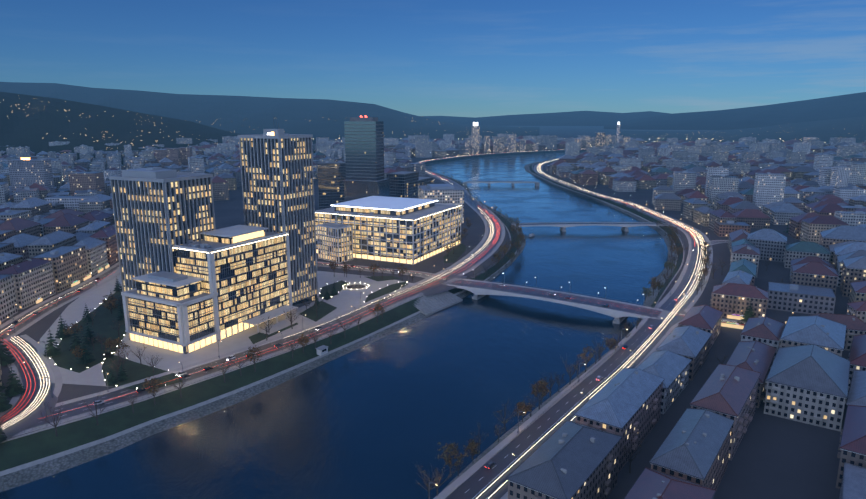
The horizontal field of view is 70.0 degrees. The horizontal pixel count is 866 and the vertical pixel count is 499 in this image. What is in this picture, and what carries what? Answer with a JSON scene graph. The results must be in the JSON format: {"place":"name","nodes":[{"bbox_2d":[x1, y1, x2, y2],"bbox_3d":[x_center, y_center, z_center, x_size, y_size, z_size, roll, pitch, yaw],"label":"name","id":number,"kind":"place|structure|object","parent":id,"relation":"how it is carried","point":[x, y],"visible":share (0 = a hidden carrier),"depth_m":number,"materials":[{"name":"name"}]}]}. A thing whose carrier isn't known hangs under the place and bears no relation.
{"place":"outdoors","nodes":[
{"label":"outdoors","id":0,"kind":"place"},
{"bbox_2d":[0,92,315,166],"bbox_3d":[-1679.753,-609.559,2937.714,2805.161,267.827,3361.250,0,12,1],"label":"hill","id":1,"kind":"structure","parent":0,"point":[36,124],"depth_m":2290.20,"materials":[{"name":"green plant"}]},
{"bbox_2d":[35,243,466,390],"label":"plaza","id":2,"kind":"structure","parent":0,"point":[344,300],"depth_m":357.65,"materials":[{"name":"grey concrete"}]},
{"bbox_2d":[49,282,398,388],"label":"plaza lights and fountain","id":3,"kind":"object","parent":2,"relation":"on","point":[354,286],"visible":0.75,"depth_m":457.37,"materials":[{"name":"concrete"}]},
{"bbox_2d":[0,82,539,138],"bbox_3d":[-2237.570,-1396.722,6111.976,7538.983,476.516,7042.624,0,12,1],"label":"ridge","id":4,"kind":"structure","parent":0,"point":[246,115],"depth_m":5253.31,"materials":[{"name":"plant"}]},
{"bbox_2d":[0,148,586,491],"bbox_3d":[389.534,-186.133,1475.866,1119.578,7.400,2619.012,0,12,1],"label":"bank","id":5,"kind":"structure","parent":0,"point":[34,456],"depth_m":278.16,"materials":[{"name":"stone"}]},
{"bbox_2d":[414,291,462,314],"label":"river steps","id":6,"kind":"structure","parent":5,"relation":"on","point":[429,304],"depth_m":434.69,"materials":[{"name":"concrete"}]},
{"bbox_2d":[463,180,539,185],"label":"bridge","id":7,"kind":"structure","parent":5,"relation":"on","point":[511,182],"depth_m":1190.57,"materials":[{"name":"concrete"}]},
{"bbox_2d":[511,221,676,231],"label":"bridge","id":8,"kind":"structure","parent":5,"relation":"on","point":[625,225],"depth_m":720.78,"materials":[{"name":"concrete"}]},
{"bbox_2d":[0,149,679,498],"bbox_3d":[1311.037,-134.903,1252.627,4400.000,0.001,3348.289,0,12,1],"label":"river water","id":9,"kind":"structure","parent":0,"point":[381,418],"depth_m":300.94,"materials":[{"name":"blue liquid"}]},
{"bbox_2d":[315,233,534,355],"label":"kiosk and boat","id":10,"kind":"object","parent":9,"relation":"on","point":[322,350],"visible":1,"depth_m":333.31,"materials":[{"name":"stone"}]},
{"bbox_2d":[0,150,745,498],"bbox_3d":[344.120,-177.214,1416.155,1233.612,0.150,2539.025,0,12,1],"label":"roads","id":11,"kind":"structure","parent":0,"point":[504,458],"depth_m":319.68,"materials":[{"name":"grey asphalt"}]},
{"bbox_2d":[13,162,701,498],"bbox_3d":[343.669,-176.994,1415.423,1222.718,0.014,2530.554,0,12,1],"label":"road markings","id":12,"kind":"object","parent":11,"relation":"on","point":[416,289],"visible":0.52,"depth_m":317.09,"materials":[{"name":"white paint"}]},
{"bbox_2d":[1,150,739,498],"bbox_3d":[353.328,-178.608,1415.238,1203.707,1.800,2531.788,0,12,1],"label":"light trails","id":13,"kind":"object","parent":11,"relation":"on","point":[341,316],"visible":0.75,"depth_m":346.12,"materials":[{"name":"white"}]},
{"bbox_2d":[8,265,743,468],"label":"cars","id":14,"kind":"object","parent":11,"relation":"on","point":[490,464],"visible":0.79,"depth_m":325.68,"materials":[{"name":"grey paint"}]},
{"bbox_2d":[0,126,849,498],"bbox_3d":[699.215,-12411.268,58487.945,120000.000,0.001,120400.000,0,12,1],"label":"ground","id":15,"kind":"structure","parent":0,"point":[778,458],"depth_m":287.96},
{"bbox_2d":[108,115,463,353],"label":"office complex","id":16,"kind":"structure","parent":15,"relation":"on","point":[193,278],"depth_m":383.22,"materials":[{"name":"grey glass"}]},
{"bbox_2d":[0,150,745,498],"bbox_3d":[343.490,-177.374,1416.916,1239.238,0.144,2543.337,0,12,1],"label":"pavements","id":17,"kind":"structure","parent":15,"relation":"on","point":[462,478],"depth_m":346.26,"materials":[{"name":"concrete"}]},
{"bbox_2d":[7,217,684,497],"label":"bank railings","id":18,"kind":"object","parent":17,"relation":"on","point":[373,315],"visible":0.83,"depth_m":295.73,"materials":[{"name":"grey metal"}]},
{"bbox_2d":[0,264,786,328],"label":"shop signs","id":19,"kind":"object","parent":17,"relation":"on","point":[737,317],"visible":0.48,"depth_m":385.09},
{"bbox_2d":[2,184,796,498],"bbox_3d":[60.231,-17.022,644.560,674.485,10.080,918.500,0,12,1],"label":"street lamps","id":20,"kind":"object","parent":17,"relation":"on","point":[352,306],"visible":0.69,"depth_m":362.30,"materials":[{"name":"grey metal"}]},
{"bbox_2d":[0,179,801,498],"bbox_3d":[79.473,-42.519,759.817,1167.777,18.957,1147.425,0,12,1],"label":"tree trunks and limbs","id":21,"kind":"object","parent":15,"relation":"on","point":[330,335],"visible":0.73,"depth_m":324.44,"materials":[{"name":"brown plant"}]},
{"bbox_2d":[0,170,836,485],"bbox_3d":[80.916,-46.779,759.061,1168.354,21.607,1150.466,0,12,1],"label":"tree foliage","id":22,"kind":"object","parent":15,"relation":"on","point":[78,348],"visible":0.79,"depth_m":326.61,"materials":[{"name":"green plant"}]},
{"bbox_2d":[0,125,865,498],"bbox_3d":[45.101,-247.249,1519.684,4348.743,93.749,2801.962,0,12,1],"label":"city buildings","id":23,"kind":"structure","parent":15,"relation":"on","point":[72,267],"depth_m":773.77,"materials":[{"name":"grey concrete"}]},
{"bbox_2d":[0,122,865,498],"bbox_3d":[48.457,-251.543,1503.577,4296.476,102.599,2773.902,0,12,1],"label":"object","id":24,"kind":"object","parent":23,"relation":"on","point":[636,424],"visible":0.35,"depth_m":289.15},
{"bbox_2d":[0,132,865,498],"bbox_3d":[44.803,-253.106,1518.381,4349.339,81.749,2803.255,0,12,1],"label":"city roofs","id":25,"kind":"structure","parent":23,"relation":"attached to","point":[580,456],"depth_m":303.24,"materials":[{"name":"grey tile"}]},
{"bbox_2d":[442,269,671,323],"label":"bridge","id":26,"kind":"structure","parent":15,"relation":"on","point":[483,288],"depth_m":425.12,"materials":[{"name":"concrete"}]},
{"bbox_2d":[620,116,865,143],"bbox_3d":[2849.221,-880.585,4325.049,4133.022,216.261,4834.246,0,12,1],"label":"city hill","id":27,"kind":"structure","parent":15,"relation":"on","point":[825,131],"depth_m":3719.66,"materials":[{"name":"green plant"}]},
{"bbox_2d":[0,0,865,117],"label":"sky","id":28,"kind":"structure","parent":0,"point":[457,58],"materials":[{"name":"blue"}]},
{"bbox_2d":[421,111,670,125],"bbox_3d":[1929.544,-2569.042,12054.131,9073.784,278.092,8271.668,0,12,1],"label":"hill","id":29,"kind":"structure","parent":0,"point":[585,118],"depth_m":10838.84,"materials":[{"name":"plant"}]},
{"bbox_2d":[441,158,684,491],"bbox_3d":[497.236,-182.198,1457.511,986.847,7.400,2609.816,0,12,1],"label":"bank","id":30,"kind":"structure","parent":0,"point":[644,218],"depth_m":538.25,"materials":[{"name":"grey concrete"}]},
{"bbox_2d":[604,92,865,129],"bbox_3d":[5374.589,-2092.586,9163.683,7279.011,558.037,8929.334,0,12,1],"label":"hill","id":31,"kind":"structure","parent":0,"point":[841,106],"depth_m":7746.70,"materials":[{"name":"green plant"}]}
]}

